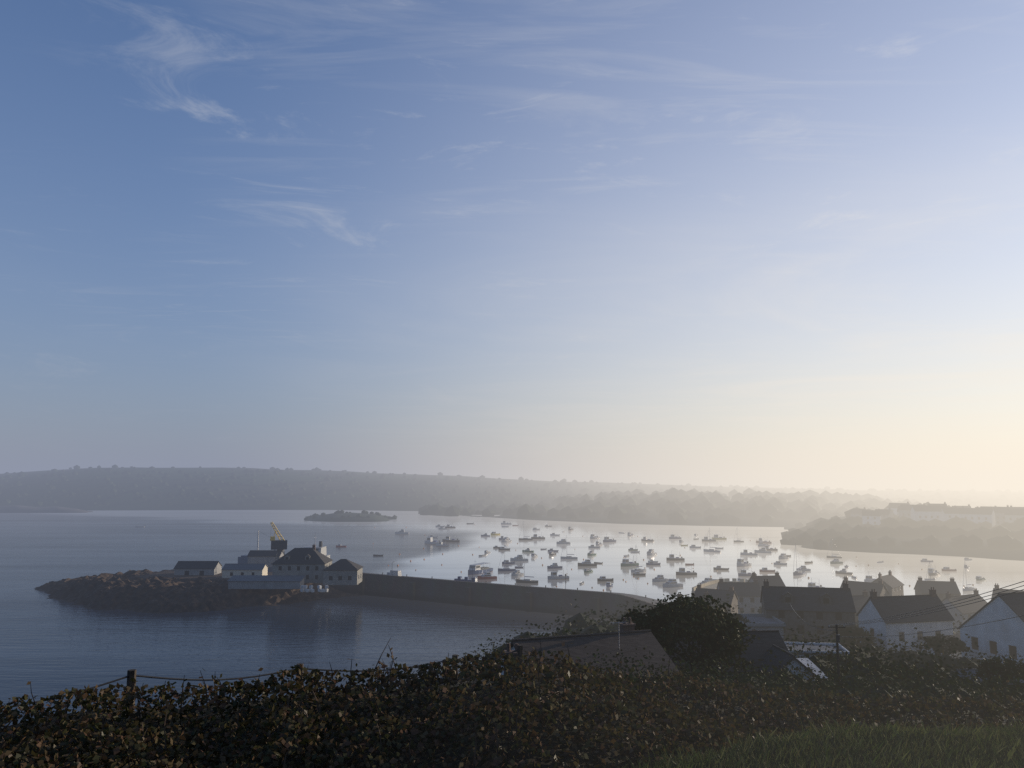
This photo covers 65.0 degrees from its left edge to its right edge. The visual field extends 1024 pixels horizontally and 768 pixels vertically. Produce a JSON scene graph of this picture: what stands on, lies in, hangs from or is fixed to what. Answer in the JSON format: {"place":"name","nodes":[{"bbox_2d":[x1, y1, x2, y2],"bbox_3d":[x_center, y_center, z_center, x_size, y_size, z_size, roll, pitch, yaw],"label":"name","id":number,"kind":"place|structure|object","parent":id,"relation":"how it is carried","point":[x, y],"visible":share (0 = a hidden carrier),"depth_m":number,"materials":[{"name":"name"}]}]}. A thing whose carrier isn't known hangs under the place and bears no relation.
{"place":"outdoors","nodes":[
{"label":"outdoors","id":0,"kind":"place"},
{"bbox_2d":[0,476,1023,727],"bbox_3d":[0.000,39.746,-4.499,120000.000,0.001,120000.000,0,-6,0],"label":"sea","id":1,"kind":"structure","parent":0,"point":[52,646],"depth_m":331.95,"materials":[{"name":"liquid"}]},
{"bbox_2d":[238,530,332,571],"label":"cargo ship","id":2,"kind":"object","parent":1,"relation":"on","point":[320,548],"visible":0.19,"depth_m":318.24,"materials":[{"name":"grey"}]},
{"bbox_2d":[305,513,392,521],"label":"islet","id":3,"kind":"object","parent":1,"relation":"in","point":[364,518],"visible":0.65,"depth_m":702.98,"materials":[{"name":"stone"}]},
{"bbox_2d":[304,510,396,519],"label":"island trees","id":4,"kind":"object","parent":3,"relation":"on","point":[314,515],"visible":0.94,"depth_m":724.75,"materials":[{"name":"plant"}]},
{"bbox_2d":[425,533,442,543],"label":"fishing boat","id":5,"kind":"object","parent":1,"relation":"on","point":[429,540],"visible":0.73,"depth_m":468.80,"materials":[{"name":"blue"}]},
{"bbox_2d":[442,536,459,541],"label":"fishing boat","id":6,"kind":"object","parent":1,"relation":"on","point":[447,539],"visible":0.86,"depth_m":482.06,"materials":[{"name":"black"}]},
{"bbox_2d":[468,561,492,574],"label":"boat","id":7,"kind":"object","parent":1,"relation":"on","point":[477,569],"visible":0.8,"depth_m":327.51,"materials":[{"name":"blue"}]},
{"bbox_2d":[477,572,496,579],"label":"cruiser boat","id":8,"kind":"object","parent":1,"relation":"on","point":[486,575],"visible":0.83,"depth_m":310.55,"materials":[{"name":"red"}]},
{"bbox_2d":[498,553,515,570],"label":"yacht","id":9,"kind":"object","parent":1,"relation":"on","point":[504,569],"visible":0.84,"depth_m":336.27,"materials":[{"name":"blue"}]},
{"bbox_2d":[511,570,523,575],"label":"cruiser boat","id":10,"kind":"object","parent":1,"relation":"on","point":[516,573],"visible":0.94,"depth_m":321.15,"materials":[{"name":"grey"}]},
{"bbox_2d":[510,555,527,560],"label":"cruiser boat","id":11,"kind":"object","parent":1,"relation":"on","point":[518,558],"visible":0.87,"depth_m":375.32,"materials":[{"name":"grey"}]},
{"bbox_2d":[516,557,537,582],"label":"yacht","id":12,"kind":"object","parent":1,"relation":"on","point":[524,580],"visible":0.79,"depth_m":299.70,"materials":[{"name":"white"}]},
{"bbox_2d":[531,532,544,538],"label":"fishing boat","id":13,"kind":"object","parent":1,"relation":"on","point":[536,537],"visible":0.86,"depth_m":505.50,"materials":[{"name":"black"}]},
{"bbox_2d":[547,563,561,568],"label":"cruiser boat","id":14,"kind":"object","parent":1,"relation":"on","point":[555,565],"visible":0.84,"depth_m":345.92,"materials":[{"name":"blue"}]},
{"bbox_2d":[548,567,568,579],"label":"fishing boat","id":15,"kind":"object","parent":1,"relation":"on","point":[553,576],"visible":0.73,"depth_m":310.11,"materials":[{"name":"grey"}]},
{"bbox_2d":[556,539,569,543],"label":"cruiser boat","id":16,"kind":"object","parent":1,"relation":"on","point":[562,541],"visible":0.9,"depth_m":468.22,"materials":[{"name":"grey"}]},
{"bbox_2d":[561,535,577,558],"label":"yacht","id":17,"kind":"object","parent":1,"relation":"on","point":[568,557],"visible":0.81,"depth_m":384.69,"materials":[{"name":"grey"}]},
{"bbox_2d":[578,559,596,565],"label":"cruiser boat","id":18,"kind":"object","parent":1,"relation":"on","point":[586,562],"visible":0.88,"depth_m":354.79,"materials":[{"name":"white"}]},
{"bbox_2d":[597,576,613,580],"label":"cuddy boat","id":19,"kind":"object","parent":1,"relation":"on","point":[602,578],"visible":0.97,"depth_m":304.53,"materials":[{"name":"black"}]},
{"bbox_2d":[603,534,615,541],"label":"fishing boat","id":20,"kind":"object","parent":1,"relation":"on","point":[606,539],"visible":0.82,"depth_m":481.71,"materials":[{"name":"blue"}]},
{"bbox_2d":[621,554,638,566],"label":"fishing boat","id":21,"kind":"object","parent":1,"relation":"on","point":[625,562],"visible":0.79,"depth_m":354.24,"materials":[{"name":"grey"}]},
{"bbox_2d":[631,552,645,572],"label":"yacht","id":22,"kind":"object","parent":1,"relation":"on","point":[637,569],"visible":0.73,"depth_m":333.13,"materials":[{"name":"grey"}]},
{"bbox_2d":[647,549,656,555],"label":"cruiser boat","id":23,"kind":"object","parent":1,"relation":"on","point":[650,552],"visible":0.88,"depth_m":403.65,"materials":[{"name":"grey"}]},
{"bbox_2d":[652,575,668,581],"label":"cruiser boat","id":24,"kind":"object","parent":1,"relation":"on","point":[659,578],"visible":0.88,"depth_m":303.10,"materials":[{"name":"grey"}]},
{"bbox_2d":[663,579,682,587],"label":"cruiser boat","id":25,"kind":"object","parent":1,"relation":"on","point":[671,583],"visible":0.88,"depth_m":288.06,"materials":[{"name":"grey"}]},
{"bbox_2d":[374,524,973,590],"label":"mooring buoys","id":26,"kind":"object","parent":1,"relation":"on","point":[643,559],"visible":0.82,"depth_m":356.42,"materials":[{"name":"orange"}]},
{"bbox_2d":[666,551,684,560],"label":"fishing boat","id":27,"kind":"object","parent":1,"relation":"on","point":[671,557],"visible":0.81,"depth_m":378.26,"materials":[{"name":"black"}]},
{"bbox_2d":[676,564,696,574],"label":"fishing boat","id":28,"kind":"object","parent":1,"relation":"on","point":[681,571],"visible":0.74,"depth_m":322.71,"materials":[{"name":"black"}]},
{"bbox_2d":[703,528,720,552],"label":"yacht","id":29,"kind":"object","parent":1,"relation":"on","point":[710,550],"visible":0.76,"depth_m":420.07,"materials":[{"name":"grey"}]},
{"bbox_2d":[712,532,726,539],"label":"fishing boat","id":30,"kind":"object","parent":1,"relation":"on","point":[715,537],"visible":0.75,"depth_m":500.31,"materials":[{"name":"grey"}]},
{"bbox_2d":[713,566,728,569],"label":"cuddy boat","id":31,"kind":"object","parent":1,"relation":"on","point":[717,568],"visible":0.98,"depth_m":340.19,"materials":[{"name":"black"}]},
{"bbox_2d":[737,559,751,566],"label":"fishing boat","id":32,"kind":"object","parent":1,"relation":"on","point":[741,563],"visible":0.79,"depth_m":353.96,"materials":[{"name":"grey"}]},
{"bbox_2d":[738,566,756,575],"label":"fishing boat","id":33,"kind":"object","parent":1,"relation":"on","point":[743,573],"visible":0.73,"depth_m":319.48,"materials":[{"name":"grey"}]},
{"bbox_2d":[740,549,757,555],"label":"fishing boat","id":34,"kind":"object","parent":1,"relation":"on","point":[745,552],"visible":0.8,"depth_m":402.92,"materials":[{"name":"grey"}]},
{"bbox_2d":[754,547,771,552],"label":"cruiser boat","id":35,"kind":"object","parent":1,"relation":"on","point":[762,550],"visible":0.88,"depth_m":414.19,"materials":[{"name":"grey"}]},
{"bbox_2d":[759,567,774,571],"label":"cuddy boat","id":36,"kind":"object","parent":1,"relation":"on","point":[763,569],"visible":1,"depth_m":333.00,"materials":[{"name":"red"}]},
{"bbox_2d":[765,542,777,550],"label":"fishing boat","id":37,"kind":"object","parent":1,"relation":"on","point":[769,549],"visible":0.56,"depth_m":427.61,"materials":[{"name":"black"}]},
{"bbox_2d":[779,553,788,558],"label":"cruiser boat","id":38,"kind":"object","parent":1,"relation":"on","point":[783,556],"visible":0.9,"depth_m":385.15,"materials":[{"name":"grey"}]},
{"bbox_2d":[793,543,804,575],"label":"yacht","id":39,"kind":"object","parent":1,"relation":"on","point":[795,573],"visible":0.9,"depth_m":323.69,"materials":[{"name":"white"}]},
{"bbox_2d":[796,565,810,570],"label":"cruiser boat","id":40,"kind":"object","parent":1,"relation":"on","point":[804,568],"visible":0.62,"depth_m":336.62,"materials":[{"name":"grey"}]},
{"bbox_2d":[807,578,821,586],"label":"fishing boat","id":41,"kind":"object","parent":1,"relation":"on","point":[811,584],"visible":0.34,"depth_m":280.20,"materials":[{"name":"grey"}]},
{"bbox_2d":[830,559,842,563],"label":"cruiser boat","id":42,"kind":"object","parent":1,"relation":"on","point":[835,561],"visible":0.89,"depth_m":364.27,"materials":[{"name":"green"}]},
{"bbox_2d":[835,568,852,574],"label":"cruiser boat","id":43,"kind":"object","parent":1,"relation":"on","point":[843,571],"visible":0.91,"depth_m":326.13,"materials":[{"name":"white"}]},
{"bbox_2d":[864,571,875,581],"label":"fishing boat","id":44,"kind":"object","parent":1,"relation":"on","point":[868,578],"visible":0.52,"depth_m":300.33,"materials":[{"name":"grey"}]},
{"bbox_2d":[928,567,939,575],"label":"fishing boat","id":45,"kind":"object","parent":1,"relation":"on","point":[932,571],"visible":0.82,"depth_m":322.26,"materials":[{"name":"white"}]},
{"bbox_2d":[962,564,975,590],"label":"yacht","id":46,"kind":"object","parent":1,"relation":"on","point":[968,588],"visible":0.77,"depth_m":279.21,"materials":[{"name":"grey"}]},
{"bbox_2d":[0,467,1023,510],"bbox_3d":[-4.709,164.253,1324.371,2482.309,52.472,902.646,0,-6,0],"label":"ridge hill","id":47,"kind":"structure","parent":0,"point":[397,483],"depth_m":1017.24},
{"bbox_2d":[0,465,1023,507],"bbox_3d":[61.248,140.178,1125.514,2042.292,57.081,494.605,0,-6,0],"label":"ridge trees","id":48,"kind":"object","parent":47,"relation":"on","point":[488,495],"visible":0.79,"depth_m":1024.22,"materials":[{"name":"plant"}]},
{"bbox_2d":[0,0,1023,475],"label":"sky","id":49,"kind":"structure","parent":0,"point":[421,237],"materials":[{"name":"blue"}]},
{"bbox_2d":[434,498,843,526],"bbox_3d":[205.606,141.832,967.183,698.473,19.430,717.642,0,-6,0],"label":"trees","id":50,"kind":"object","parent":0,"point":[652,518],"depth_m":663.58,"materials":[{"name":"plant"}]},
{"bbox_2d":[418,487,921,524],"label":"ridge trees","id":51,"kind":"object","parent":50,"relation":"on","point":[675,506],"visible":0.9,"depth_m":732.91,"materials":[{"name":"plant"}]},
{"bbox_2d":[694,583,738,613],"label":"town house","id":52,"kind":"structure","parent":0,"point":[716,594],"depth_m":192.74,"materials":[{"name":"stone"}]},
{"bbox_2d":[759,644,814,680],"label":"house porch","id":53,"kind":"object","parent":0,"point":[785,657],"visible":0.35,"depth_m":70.26,"materials":[{"name":"grey"}]},
{"bbox_2d":[797,658,827,679],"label":"roof","id":54,"kind":"structure","parent":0,"point":[804,661],"depth_m":73.85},
{"bbox_2d":[840,576,889,596],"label":"town house","id":55,"kind":"structure","parent":0,"point":[859,587],"depth_m":206.80,"materials":[{"name":"stone"}]},
{"bbox_2d":[784,515,1023,560],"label":"headland hill","id":56,"kind":"structure","parent":0,"point":[947,549],"depth_m":409.70,"materials":[{"name":"plant"}]},
{"bbox_2d":[850,508,865,516],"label":"headland house","id":57,"kind":"structure","parent":56,"relation":"on","point":[855,512],"depth_m":514.20,"materials":[{"name":"stone"}]},
{"bbox_2d":[862,508,880,524],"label":"headland house","id":58,"kind":"structure","parent":56,"relation":"on","point":[872,517],"depth_m":484.36,"materials":[{"name":"paint"}]},
{"bbox_2d":[875,508,893,519],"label":"headland house","id":59,"kind":"structure","parent":56,"relation":"on","point":[886,513],"depth_m":488.81,"materials":[{"name":"stone"}]},
{"bbox_2d":[887,501,909,514],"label":"headland house","id":60,"kind":"structure","parent":56,"relation":"on","point":[893,506],"depth_m":521.69,"materials":[{"name":"stone"}]},
{"bbox_2d":[780,502,1023,549],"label":"headland trees","id":61,"kind":"object","parent":56,"relation":"on","point":[836,531],"visible":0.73,"depth_m":439.07,"materials":[{"name":"plant"}]},
{"bbox_2d":[898,503,924,518],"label":"headland house","id":62,"kind":"structure","parent":56,"relation":"on","point":[904,510],"depth_m":487.17,"materials":[{"name":"paint"}]},
{"bbox_2d":[910,504,946,520],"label":"headland house","id":63,"kind":"structure","parent":56,"relation":"on","point":[924,512],"depth_m":469.56,"materials":[{"name":"paint"}]},
{"bbox_2d":[941,506,963,520],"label":"headland house","id":64,"kind":"structure","parent":56,"relation":"on","point":[948,513],"depth_m":464.11,"materials":[{"name":"paint"}]},
{"bbox_2d":[959,507,995,526],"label":"headland house","id":65,"kind":"structure","parent":56,"relation":"on","point":[977,515],"depth_m":452.37,"materials":[{"name":"paint"}]},
{"bbox_2d":[980,506,1009,524],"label":"headland house","id":66,"kind":"structure","parent":56,"relation":"on","point":[999,516],"depth_m":452.30,"materials":[{"name":"paint"}]},
{"bbox_2d":[1004,509,1023,522],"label":"headland house","id":67,"kind":"structure","parent":56,"relation":"on","point":[1012,515],"depth_m":444.75,"materials":[{"name":"paint"}]},
{"bbox_2d":[914,577,960,600],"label":"town house","id":68,"kind":"structure","parent":0,"point":[921,587],"depth_m":211.38,"materials":[{"name":"stone"}]},
{"bbox_2d":[991,583,1023,599],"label":"town house","id":69,"kind":"structure","parent":0,"point":[999,590],"depth_m":194.92,"materials":[{"name":"stone"}]},
{"bbox_3d":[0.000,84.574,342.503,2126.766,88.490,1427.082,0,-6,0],"label":"hillside","id":70,"kind":"structure","parent":0,"visible":0},
{"bbox_2d":[34,569,362,613],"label":"rat island rock","id":71,"kind":"object","parent":70,"relation":"on","point":[149,591],"visible":0.56,"depth_m":251.27,"materials":[{"name":"stone"}]},
{"bbox_2d":[173,561,221,574],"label":"shed","id":72,"kind":"structure","parent":71,"relation":"on","point":[197,568],"depth_m":278.24,"materials":[{"name":"paint"}]},
{"bbox_2d":[222,564,268,577],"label":"building","id":73,"kind":"structure","parent":71,"relation":"on","point":[229,570],"depth_m":270.31,"materials":[{"name":"paint"}]},
{"bbox_2d":[247,550,283,566],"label":"building","id":74,"kind":"structure","parent":71,"relation":"on","point":[267,557],"depth_m":302.27,"materials":[{"name":"stone"}]},
{"bbox_2d":[227,575,305,588],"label":"long shed","id":75,"kind":"structure","parent":71,"relation":"on","point":[265,581],"depth_m":250.09,"materials":[{"name":"stone"}]},
{"bbox_2d":[270,522,286,560],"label":"crane","id":76,"kind":"object","parent":71,"relation":"on","point":[279,545],"visible":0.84,"depth_m":288.81,"materials":[{"name":"grey metal"}]},
{"bbox_2d":[272,544,332,582],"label":"house","id":77,"kind":"structure","parent":71,"relation":"on","point":[312,563],"depth_m":258.38,"materials":[{"name":"paint"}]},
{"bbox_2d":[300,585,328,591],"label":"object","id":78,"kind":"object","parent":71,"relation":"on","point":[305,589],"visible":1,"depth_m":246.87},
{"bbox_2d":[322,559,362,584],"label":"house","id":79,"kind":"structure","parent":71,"relation":"on","point":[343,572],"depth_m":253.44,"materials":[{"name":"paint"}]},
{"bbox_2d":[3,644,522,710],"bbox_3d":[-3.018,5.532,10.547,0.748,4.209,8.408,-6,-9,44],"label":"rope fence","id":80,"kind":"object","parent":70,"relation":"on","point":[131,673],"visible":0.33,"depth_m":10.19,"materials":[{"name":"brown"}]},
{"bbox_2d":[422,643,517,683],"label":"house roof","id":81,"kind":"structure","parent":70,"relation":"on","point":[508,650],"depth_m":44.42,"materials":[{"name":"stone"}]},
{"bbox_2d":[329,572,667,618],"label":"breakwater","id":82,"kind":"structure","parent":70,"relation":"on","point":[512,597],"depth_m":243.66,"materials":[{"name":"stone"}]},
{"bbox_2d":[358,567,645,617],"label":"pier furniture","id":83,"kind":"object","parent":82,"relation":"on","point":[528,600],"visible":0.74,"depth_m":247.99,"materials":[{"name":"metal"}]},
{"bbox_2d":[0,638,1023,767],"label":"hedge","id":84,"kind":"object","parent":70,"relation":"on","point":[695,725],"depth_m":5.41,"materials":[{"name":"plant"}]},
{"bbox_2d":[493,617,680,679],"bbox_3d":[4.999,19.314,55.967,10.540,5.450,8.500,2,-7,-19],"label":"bungalow","id":85,"kind":"object","parent":70,"relation":"on","point":[628,639],"visible":0.28,"depth_m":55.02,"materials":[{"name":"stone"}]},
{"bbox_2d":[616,592,760,674],"bbox_3d":[14.359,21.720,66.759,11.005,8.502,11.447,0,-6,0],"label":"tree","id":86,"kind":"object","parent":70,"relation":"on","point":[685,617],"depth_m":64.38,"materials":[{"name":"plant"}]},
{"bbox_2d":[675,591,714,608],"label":"town house","id":87,"kind":"structure","parent":70,"relation":"on","point":[705,594],"depth_m":180.81,"materials":[{"name":"stone"}]},
{"bbox_2d":[404,594,1023,718],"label":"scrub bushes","id":88,"kind":"object","parent":70,"relation":"on","point":[981,688],"visible":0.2,"depth_m":63.25,"materials":[{"name":"green plant"}]},
{"bbox_2d":[691,578,747,596],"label":"old quay wall","id":89,"kind":"structure","parent":70,"relation":"on","point":[712,584],"depth_m":268.97,"materials":[{"name":"stone"}]},
{"bbox_2d":[667,630,788,679],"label":"house","id":90,"kind":"structure","parent":70,"relation":"on","point":[764,643],"depth_m":74.10,"materials":[{"name":"stone"}]},
{"bbox_2d":[448,612,1023,718],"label":"bushes","id":91,"kind":"object","parent":70,"relation":"on","point":[585,629],"visible":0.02,"depth_m":97.10,"materials":[{"name":"plant"}]},
{"bbox_2d":[717,577,761,613],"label":"town house","id":92,"kind":"structure","parent":70,"relation":"on","point":[748,594],"depth_m":205.96,"materials":[{"name":"stone"}]},
{"bbox_2d":[733,613,750,622],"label":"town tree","id":93,"kind":"object","parent":70,"relation":"on","point":[741,618],"visible":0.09,"depth_m":140.34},
{"bbox_2d":[739,614,785,639],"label":"house annex","id":94,"kind":"object","parent":70,"relation":"on","point":[762,621],"visible":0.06,"depth_m":137.45,"materials":[{"name":"stone"}]},
{"bbox_2d":[748,571,784,588],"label":"town house","id":95,"kind":"structure","parent":70,"relation":"on","point":[775,580],"depth_m":221.76,"materials":[{"name":"stone"}]},
{"bbox_2d":[760,579,855,643],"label":"granite house","id":96,"kind":"structure","parent":70,"relation":"on","point":[820,607],"depth_m":143.68,"materials":[{"name":"stone"}]},
{"bbox_2d":[784,642,849,657],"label":"roof","id":97,"kind":"structure","parent":70,"relation":"on","point":[815,647],"depth_m":111.14,"materials":[{"name":"tile"}]},
{"bbox_2d":[832,624,876,647],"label":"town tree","id":98,"kind":"object","parent":70,"relation":"on","point":[857,631],"depth_m":133.58,"materials":[{"name":"plant"}]},
{"bbox_2d":[852,589,868,623],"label":"town house","id":99,"kind":"structure","parent":70,"relation":"on","point":[860,601],"depth_m":176.36,"materials":[{"name":"stone"}]},
{"bbox_2d":[871,570,903,595],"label":"town house","id":100,"kind":"structure","parent":70,"relation":"on","point":[893,584],"depth_m":227.56,"materials":[{"name":"stone"}]},
{"bbox_2d":[779,581,1023,683],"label":"utility pole","id":101,"kind":"object","parent":70,"relation":"on","point":[838,636],"visible":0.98,"depth_m":52.08,"materials":[{"name":"brown wood"}]},
{"bbox_2d":[856,587,954,652],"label":"white house","id":102,"kind":"structure","parent":70,"relation":"on","point":[875,606],"depth_m":136.45,"materials":[{"name":"paint"}]},
{"bbox_2d":[918,633,961,657],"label":"house extension","id":103,"kind":"object","parent":70,"relation":"on","point":[955,635],"visible":0.06,"depth_m":134.68,"materials":[{"name":"stone"}]},
{"bbox_2d":[918,633,968,658],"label":"bush","id":104,"kind":"object","parent":70,"relation":"on","point":[961,646],"depth_m":119.63,"materials":[{"name":"plant"}]},
{"bbox_2d":[942,588,986,632],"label":"town house","id":105,"kind":"structure","parent":70,"relation":"on","point":[968,611],"depth_m":181.31,"materials":[{"name":"stone"}]},
{"bbox_2d":[953,669,1023,684],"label":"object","id":106,"kind":"structure","parent":70,"relation":"on","point":[972,671],"depth_m":97.45,"materials":[{"name":"glass"}]},
{"bbox_2d":[957,592,1023,666],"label":"house","id":107,"kind":"structure","parent":70,"relation":"on","point":[1004,637],"depth_m":118.68,"materials":[{"name":"paint"}]},
{"bbox_2d":[975,654,1023,684],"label":"bush","id":108,"kind":"object","parent":70,"relation":"on","point":[990,663],"depth_m":93.14,"materials":[{"name":"plant"}]},
{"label":"verge grass","id":109,"kind":"object","parent":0,"visible":0},
{"bbox_2d":[583,715,1023,767],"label":"grass","id":110,"kind":"structure","parent":109,"relation":"on","point":[888,745],"depth_m":4.79,"materials":[{"name":"plant"}]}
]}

